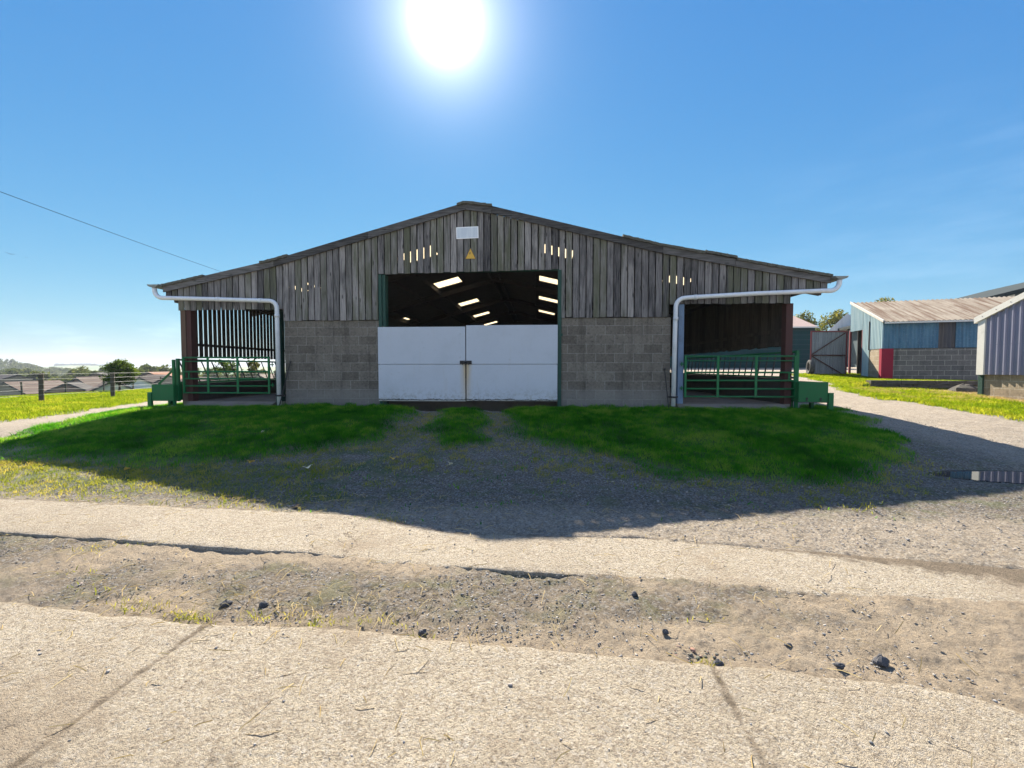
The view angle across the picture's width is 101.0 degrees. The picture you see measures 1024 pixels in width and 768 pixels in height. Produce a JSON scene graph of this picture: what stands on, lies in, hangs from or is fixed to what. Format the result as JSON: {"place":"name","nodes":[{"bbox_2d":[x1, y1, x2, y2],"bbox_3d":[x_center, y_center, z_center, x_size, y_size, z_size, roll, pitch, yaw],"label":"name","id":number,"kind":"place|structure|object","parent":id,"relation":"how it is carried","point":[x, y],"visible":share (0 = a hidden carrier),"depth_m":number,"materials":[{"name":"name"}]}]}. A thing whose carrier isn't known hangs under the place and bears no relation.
{"place":"outdoors","nodes":[
{"label":"outdoors","id":0,"kind":"place"},
{"bbox_2d":[0,388,151,422],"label":"verge grass","id":1,"kind":"structure","parent":0,"point":[13,408],"depth_m":17.01,"materials":[{"name":"green plant"}]},
{"bbox_2d":[0,365,274,371],"bbox_3d":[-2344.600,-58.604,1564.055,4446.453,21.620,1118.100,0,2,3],"label":"distant hill","id":2,"kind":"structure","parent":0,"point":[92,368],"depth_m":1322.87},
{"bbox_2d":[53,363,103,365],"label":"hill plantation","id":3,"kind":"object","parent":2,"relation":"on","point":[63,364],"visible":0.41,"depth_m":1443.54,"materials":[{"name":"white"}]},
{"bbox_2d":[0,411,970,513],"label":"sparse grass","id":4,"kind":"structure","parent":0,"point":[74,465],"depth_m":5.55,"materials":[{"name":"green plant"}]},
{"bbox_2d":[184,384,789,411],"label":"concrete floor","id":5,"kind":"structure","parent":0,"point":[441,405],"depth_m":11.70,"materials":[{"name":"grey concrete"}]},
{"bbox_2d":[0,367,1023,714],"bbox_3d":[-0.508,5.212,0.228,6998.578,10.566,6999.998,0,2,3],"label":"ground","id":6,"kind":"structure","parent":0,"point":[744,613],"depth_m":3.48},
{"bbox_2d":[3,368,25,376],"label":"woodland tree","id":7,"kind":"object","parent":6,"relation":"on","point":[11,371],"visible":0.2,"depth_m":163.23,"materials":[{"name":"green plant"}]},
{"bbox_2d":[2,368,27,375],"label":"woodland tree","id":8,"kind":"object","parent":6,"relation":"on","point":[22,371],"visible":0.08,"depth_m":176.02,"materials":[{"name":"green plant"}]},
{"bbox_2d":[0,374,37,383],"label":"house","id":9,"kind":"structure","parent":6,"relation":"on","point":[5,378],"depth_m":96.01,"materials":[{"name":"grey brick"}]},
{"bbox_2d":[22,368,31,374],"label":"woodland tree","id":10,"kind":"object","parent":6,"relation":"on","point":[28,370],"visible":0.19,"depth_m":188.33,"materials":[{"name":"green plant"}]},
{"bbox_2d":[0,380,63,395],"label":"house","id":11,"kind":"structure","parent":6,"relation":"on","point":[15,387],"depth_m":67.49,"materials":[{"name":"brown brick"}]},
{"bbox_2d":[0,358,77,376],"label":"woodland","id":12,"kind":"object","parent":6,"relation":"on","point":[13,363],"visible":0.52,"depth_m":392.68,"materials":[{"name":"green plant"}]},
{"bbox_2d":[26,370,54,380],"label":"woodland tree","id":13,"kind":"object","parent":6,"relation":"on","point":[34,374],"visible":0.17,"depth_m":99.73,"materials":[{"name":"green plant"}]},
{"bbox_2d":[60,376,74,382],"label":"woodland tree","id":14,"kind":"object","parent":6,"relation":"on","point":[66,380],"visible":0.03,"depth_m":98.20,"materials":[{"name":"green plant"}]},
{"bbox_2d":[44,382,92,393],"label":"house","id":15,"kind":"structure","parent":6,"relation":"on","point":[70,387],"depth_m":60.21,"materials":[{"name":"red brick"}]},
{"bbox_2d":[65,368,76,375],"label":"woodland tree","id":16,"kind":"object","parent":6,"relation":"on","point":[70,372],"visible":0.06,"depth_m":128.60,"materials":[{"name":"green plant"}]},
{"bbox_2d":[69,369,88,378],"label":"woodland tree","id":17,"kind":"object","parent":6,"relation":"on","point":[75,374],"visible":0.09,"depth_m":102.69,"materials":[{"name":"green plant"}]},
{"bbox_2d":[75,365,88,375],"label":"woodland tree","id":18,"kind":"object","parent":6,"relation":"on","point":[84,369],"visible":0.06,"depth_m":119.48,"materials":[{"name":"green plant"}]},
{"bbox_2d":[69,376,103,386],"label":"house","id":19,"kind":"structure","parent":6,"relation":"on","point":[94,381],"depth_m":65.27,"materials":[{"name":"red brick"}]},
{"bbox_2d":[85,372,109,376],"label":"house","id":20,"kind":"structure","parent":6,"relation":"on","point":[96,374],"depth_m":86.01,"materials":[{"name":"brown brick"}]},
{"bbox_2d":[85,382,131,391],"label":"house","id":21,"kind":"structure","parent":6,"relation":"on","point":[100,387],"depth_m":58.24,"materials":[{"name":"grey tile"}]},
{"bbox_2d":[5,374,231,394],"bbox_3d":[-35.436,0.247,40.046,1.351,2.000,20.649,0,2,11],"label":"wire fence","id":22,"kind":"object","parent":6,"relation":"on","point":[21,388],"visible":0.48,"depth_m":35.30,"materials":[{"name":"metal"}]},
{"bbox_2d":[99,358,141,389],"bbox_3d":[-25.133,-0.433,27.010,1.980,2.455,2.045,0,2,3],"label":"tree","id":23,"kind":"object","parent":6,"relation":"on","point":[125,371],"visible":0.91,"depth_m":26.77,"materials":[{"name":"green plant"}]},
{"bbox_2d":[1,192,255,375],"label":"power line","id":24,"kind":"object","parent":6,"relation":"on","point":[113,233],"visible":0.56,"depth_m":36.88,"materials":[{"name":"black metal"}]},
{"bbox_2d":[0,371,275,400],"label":"wire fence","id":25,"kind":"object","parent":6,"relation":"on","point":[40,384],"visible":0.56,"depth_m":19.26,"materials":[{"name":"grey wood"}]},
{"bbox_2d":[122,377,156,388],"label":"house","id":26,"kind":"structure","parent":6,"relation":"on","point":[138,383],"depth_m":62.24,"materials":[{"name":"grey tile"}]},
{"bbox_2d":[134,366,149,376],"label":"woodland tree","id":27,"kind":"object","parent":6,"relation":"on","point":[141,369],"visible":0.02,"depth_m":105.40,"materials":[{"name":"green plant"}]},
{"bbox_2d":[140,363,156,371],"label":"woodland tree","id":28,"kind":"object","parent":6,"relation":"on","point":[149,367],"visible":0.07,"depth_m":110.71,"materials":[{"name":"green plant"}]},
{"bbox_2d":[139,372,181,378],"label":"house","id":29,"kind":"structure","parent":6,"relation":"on","point":[159,373],"depth_m":84.75,"materials":[{"name":"brown brick"}]},
{"bbox_2d":[141,374,180,384],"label":"house","id":30,"kind":"structure","parent":6,"relation":"on","point":[152,377],"depth_m":70.34,"materials":[{"name":"brown brick"}]},
{"bbox_2d":[157,364,181,373],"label":"woodland tree","id":31,"kind":"object","parent":6,"relation":"on","point":[164,368],"visible":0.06,"depth_m":113.91,"materials":[{"name":"green plant"}]},
{"bbox_2d":[147,380,260,406],"bbox_3d":[-8.217,0.036,21.117,0.678,0.830,21.030,0,2,3],"label":"feed trough","id":32,"kind":"object","parent":6,"relation":"on","point":[164,392],"visible":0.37,"depth_m":10.65,"materials":[{"name":"green paint"}]},
{"bbox_2d":[158,360,176,405],"bbox_3d":[-8.706,-0.034,10.671,0.455,1.160,0.052,0,2,1],"label":"trough stay","id":33,"kind":"object","parent":32,"relation":"attached to","point":[173,371],"visible":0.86,"depth_m":10.64,"materials":[{"name":"green paint"}]},
{"bbox_2d":[200,368,222,377],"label":"woodland tree","id":34,"kind":"object","parent":6,"relation":"on","point":[213,374],"visible":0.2,"depth_m":110.03,"materials":[{"name":"green plant"}]},
{"bbox_2d":[213,359,235,377],"bbox_3d":[-22.987,-0.784,34.014,1.827,2.540,1.821,-1,2,-17],"label":"leafy tree","id":35,"kind":"object","parent":6,"relation":"on","point":[227,367],"visible":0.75,"depth_m":33.68,"materials":[{"name":"green plant"}]},
{"bbox_2d":[220,599,232,606],"bbox_3d":[-1.753,1.341,2.586,0.056,0.047,0.065,1,3,30],"label":"stone","id":36,"kind":"object","parent":6,"relation":"on","point":[224,602],"visible":0.99,"depth_m":2.57,"materials":[{"name":"grey stone"}]},
{"bbox_2d":[239,369,256,377],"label":"woodland tree","id":37,"kind":"object","parent":6,"relation":"on","point":[247,374],"visible":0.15,"depth_m":96.93,"materials":[{"name":"green plant"}]},
{"bbox_2d":[247,360,259,377],"bbox_3d":[-23.202,-0.931,37.966,1.035,2.555,1.017,0,2,-6],"label":"leafy tree","id":38,"kind":"object","parent":6,"relation":"on","point":[252,367],"visible":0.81,"depth_m":37.85,"materials":[{"name":"green plant"}]},
{"bbox_2d":[259,601,268,607],"bbox_3d":[-1.510,1.341,2.568,0.059,0.041,0.035,0,2,-10],"label":"stone","id":39,"kind":"object","parent":6,"relation":"on","point":[264,604],"visible":1,"depth_m":2.56,"materials":[{"name":"grey stone"}]},
{"bbox_2d":[254,374,273,380],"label":"house","id":40,"kind":"structure","parent":6,"relation":"on","point":[262,376],"depth_m":58.64,"materials":[{"name":"grey tile"}]},
{"bbox_2d":[279,361,291,404],"bbox_3d":[-5.643,-0.003,10.517,0.055,1.135,0.334,1,3,33],"label":"iron rod","id":41,"kind":"object","parent":6,"relation":"on","point":[290,362],"visible":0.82,"depth_m":10.52,"materials":[{"name":"black metal"}]},
{"bbox_2d":[418,629,427,635],"bbox_3d":[-0.485,1.352,2.298,0.055,0.037,0.033,0,2,3],"label":"stone","id":42,"kind":"object","parent":6,"relation":"on","point":[422,632],"visible":0.89,"depth_m":2.29,"materials":[{"name":"grey stone"}]},
{"bbox_2d":[57,513,793,693],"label":"grass tufts","id":43,"kind":"object","parent":6,"relation":"on","point":[314,625],"visible":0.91,"depth_m":2.47,"materials":[{"name":"green plant"}]},
{"bbox_2d":[0,402,918,486],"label":"grass","id":44,"kind":"structure","parent":6,"relation":"on","point":[815,414],"depth_m":7.36,"materials":[{"name":"green plant"}]},
{"bbox_2d":[286,402,673,407],"bbox_3d":[-0.901,0.505,10.307,9.583,0.131,0.330,0,2,3],"label":"grass fringe","id":45,"kind":"object","parent":6,"relation":"on","point":[351,404],"depth_m":10.40,"materials":[{"name":"green plant"}]},
{"bbox_2d":[185,401,788,409],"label":"threshold ramp","id":46,"kind":"structure","parent":6,"relation":"on","point":[224,403],"depth_m":10.04,"materials":[{"name":"concrete"}]},
{"bbox_2d":[0,492,978,767],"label":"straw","id":47,"kind":"object","parent":6,"relation":"on","point":[380,608],"visible":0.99,"depth_m":2.59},
{"bbox_2d":[147,201,848,407],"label":"barn","id":48,"kind":"structure","parent":6,"relation":"on","point":[523,307],"depth_m":10.36,"materials":[{"name":"wood"}]},
{"bbox_2d":[182,357,273,393],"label":"metal gate","id":49,"kind":"structure","parent":48,"relation":"attached to","point":[237,371],"depth_m":10.68,"materials":[{"name":"green metal"}]},
{"bbox_2d":[176,359,285,400],"bbox_3d":[-7.826,-0.538,22.270,0.060,1.090,23.080,0,2,3],"label":"feed barrier","id":50,"kind":"object","parent":48,"relation":"attached to","point":[178,365],"visible":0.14,"depth_m":11.96,"materials":[{"name":"green metal"}]},
{"bbox_2d":[378,327,466,400],"bbox_3d":[-2.193,-0.488,10.366,2.215,1.820,0.130,0,2,3],"label":"door","id":51,"kind":"structure","parent":48,"relation":"in","point":[416,363],"depth_m":10.35,"materials":[{"name":"white metal"}]},
{"bbox_2d":[456,226,478,238],"bbox_3d":[-1.081,-3.659,10.217,0.544,0.284,0.008,-1,2,4],"label":"blank sign","id":52,"kind":"object","parent":48,"relation":"attached to","point":[466,232],"visible":1,"depth_m":10.21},
{"bbox_2d":[465,248,475,258],"bbox_3d":[-1.006,-3.164,10.228,0.270,0.270,0.014,0,2,3],"label":"warning sign","id":53,"kind":"object","parent":48,"relation":"attached to","point":[470,254],"visible":1,"depth_m":10.23,"materials":[{"name":"yellow paint"}]},
{"bbox_2d":[464,325,557,400],"bbox_3d":[-0.031,-0.505,10.234,2.258,1.835,0.130,0,2,3],"label":"door","id":54,"kind":"structure","parent":48,"relation":"in","point":[505,362],"depth_m":10.21,"materials":[{"name":"white metal"}]},
{"bbox_2d":[670,350,798,407],"bbox_3d":[7.346,-0.538,21.349,0.060,1.360,23.080,0,2,3],"label":"feed barrier","id":55,"kind":"object","parent":48,"relation":"attached to","point":[796,352],"visible":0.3,"depth_m":12.17,"materials":[{"name":"green metal"}]},
{"bbox_2d":[680,355,796,397],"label":"metal gate","id":56,"kind":"structure","parent":48,"relation":"attached to","point":[755,388],"depth_m":9.91,"materials":[{"name":"green metal"}]},
{"bbox_2d":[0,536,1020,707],"bbox_3d":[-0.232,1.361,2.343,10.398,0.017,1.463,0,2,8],"label":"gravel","id":57,"kind":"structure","parent":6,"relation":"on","point":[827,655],"depth_m":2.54,"materials":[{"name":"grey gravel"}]},
{"bbox_2d":[0,602,1023,767],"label":"concrete yard","id":58,"kind":"structure","parent":6,"relation":"on","point":[465,708],"depth_m":1.77,"materials":[{"name":"beige concrete"}]},
{"bbox_2d":[1,501,1023,763],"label":"gravel","id":59,"kind":"structure","parent":6,"relation":"on","point":[563,631],"depth_m":2.35,"materials":[{"name":"grey gravel"}]},
{"bbox_2d":[199,429,894,523],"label":"weeds","id":60,"kind":"object","parent":6,"relation":"on","point":[503,485],"visible":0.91,"depth_m":5.11,"materials":[{"name":"green plant"}]},
{"bbox_2d":[622,523,632,526],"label":"stone","id":61,"kind":"object","parent":6,"relation":"on","point":[626,524],"visible":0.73,"depth_m":3.84,"materials":[{"name":"grey stone"}]},
{"bbox_2d":[662,629,668,634],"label":"stone","id":62,"kind":"object","parent":6,"relation":"on","point":[665,631],"visible":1,"depth_m":2.30,"materials":[{"name":"grey stone"}]},
{"bbox_2d":[664,368,668,406],"bbox_3d":[3.651,0.102,9.998,0.048,0.944,0.213,0,2,-10],"label":"iron rod","id":63,"kind":"object","parent":6,"relation":"on","point":[666,386],"visible":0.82,"depth_m":9.99,"materials":[{"name":"black metal"}]},
{"bbox_2d":[668,645,734,662],"bbox_3d":[0.906,1.368,2.133,0.422,0.022,0.149,0,2,3],"label":"rubble","id":64,"kind":"object","parent":6,"relation":"on","point":[697,657],"visible":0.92,"depth_m":2.13,"materials":[{"name":"grey stone"}]},
{"bbox_2d":[712,659,723,665],"bbox_3d":[1.004,1.359,2.055,0.058,0.041,0.042,0,2,3],"label":"stone","id":65,"kind":"object","parent":6,"relation":"on","point":[718,661],"visible":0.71,"depth_m":2.05,"materials":[{"name":"grey stone"}]},
{"bbox_2d":[670,316,818,367],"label":"teal shed","id":66,"kind":"structure","parent":6,"relation":"on","point":[802,329],"depth_m":32.82,"materials":[{"name":"metal"}]},
{"bbox_2d":[795,310,825,330],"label":"hedgerow tree","id":67,"kind":"object","parent":6,"relation":"on","point":[807,318],"visible":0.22,"depth_m":51.38,"materials":[{"name":"green plant"}]},
{"bbox_2d":[806,360,814,373],"bbox_3d":[15.530,-0.864,21.977,0.230,0.800,0.800,4,3,20],"label":"tyre","id":68,"kind":"object","parent":6,"relation":"on","point":[810,366],"visible":0.98,"depth_m":21.75,"materials":[{"name":"grey rubber"}]},
{"bbox_2d":[791,381,833,409],"bbox_3d":[7.603,0.022,20.157,0.760,0.930,21.030,0,2,3],"label":"feed trough","id":69,"kind":"object","parent":6,"relation":"on","point":[811,393],"visible":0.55,"depth_m":9.69,"materials":[{"name":"green paint"}]},
{"bbox_2d":[810,331,847,373],"bbox_3d":[16.413,-1.540,21.910,1.920,2.420,0.078,0,2,-1],"label":"corrugated door","id":70,"kind":"structure","parent":6,"relation":"on","point":[828,351],"depth_m":21.92,"materials":[{"name":"grey metal"}]},
{"bbox_2d":[815,309,850,330],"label":"hedgerow tree","id":71,"kind":"object","parent":6,"relation":"on","point":[835,317],"visible":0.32,"depth_m":47.81,"materials":[{"name":"green plant"}]},
{"bbox_2d":[828,313,850,330],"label":"white outbuilding","id":72,"kind":"structure","parent":6,"relation":"on","point":[845,321],"depth_m":39.88,"materials":[{"name":"metal"}]},
{"bbox_2d":[834,662,844,669],"bbox_3d":[1.583,1.363,2.039,0.048,0.031,0.029,1,2,17],"label":"stone","id":73,"kind":"object","parent":6,"relation":"on","point":[841,666],"visible":1,"depth_m":2.04,"materials":[{"name":"grey stone"}]},
{"bbox_2d":[871,653,889,666],"bbox_3d":[1.818,1.359,2.074,0.084,0.055,0.055,0,2,-12],"label":"stone","id":74,"kind":"object","parent":6,"relation":"on","point":[879,659],"visible":0.99,"depth_m":2.06,"materials":[{"name":"grey stone"}]},
{"bbox_2d":[876,296,894,301],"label":"hedgerow tree","id":75,"kind":"object","parent":6,"relation":"on","point":[885,299],"visible":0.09,"depth_m":56.92,"materials":[{"name":"green plant"}]},
{"bbox_2d":[866,380,977,388],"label":"stone retaining wall","id":76,"kind":"structure","parent":6,"relation":"on","point":[905,383],"depth_m":15.15,"materials":[{"name":"grey stone"}]},
{"bbox_2d":[838,282,1023,366],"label":"shed","id":77,"kind":"structure","parent":6,"relation":"on","point":[1013,290],"depth_m":32.72,"materials":[{"name":"metal"}]},
{"bbox_2d":[848,296,1014,380],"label":"blue shed","id":78,"kind":"structure","parent":6,"relation":"on","point":[932,339],"depth_m":18.79,"materials":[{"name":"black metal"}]},
{"bbox_2d":[949,383,977,392],"bbox_3d":[15.156,0.232,14.118,0.991,0.553,0.754,0,2,3],"label":"boulder","id":79,"kind":"object","parent":6,"relation":"on","point":[964,387],"visible":0.52,"depth_m":13.92,"materials":[{"name":"stone"}]},
{"bbox_2d":[927,470,1023,483],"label":"puddle","id":80,"kind":"object","parent":6,"relation":"on","point":[1002,476],"visible":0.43,"depth_m":5.52,"materials":[{"name":"grey liquid"}]},
{"bbox_2d":[974,292,1023,400],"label":"ribbed shed","id":81,"kind":"structure","parent":6,"relation":"on","point":[1000,357],"depth_m":12.47,"materials":[{"name":"grey metal"}]},
{"bbox_2d":[0,498,1023,602],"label":"concrete track","id":82,"kind":"structure","parent":0,"point":[388,541],"depth_m":3.34,"materials":[{"name":"beige concrete"}]},
{"bbox_2d":[0,410,1023,555],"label":"gravel","id":83,"kind":"structure","parent":0,"point":[857,543],"depth_m":4.93,"materials":[{"name":"grey gravel"}]},
{"bbox_2d":[0,0,1023,366],"label":"sky","id":84,"kind":"structure","parent":0,"point":[878,144],"materials":[{"name":"blue"}]},
{"bbox_2d":[792,372,1023,421],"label":"verge grass","id":85,"kind":"structure","parent":0,"point":[995,406],"depth_m":12.79,"materials":[{"name":"green plant"}]},
{"bbox_2d":[855,380,1023,402],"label":"dry grass","id":86,"kind":"structure","parent":0,"point":[983,396],"depth_m":13.27,"materials":[{"name":"plant"}]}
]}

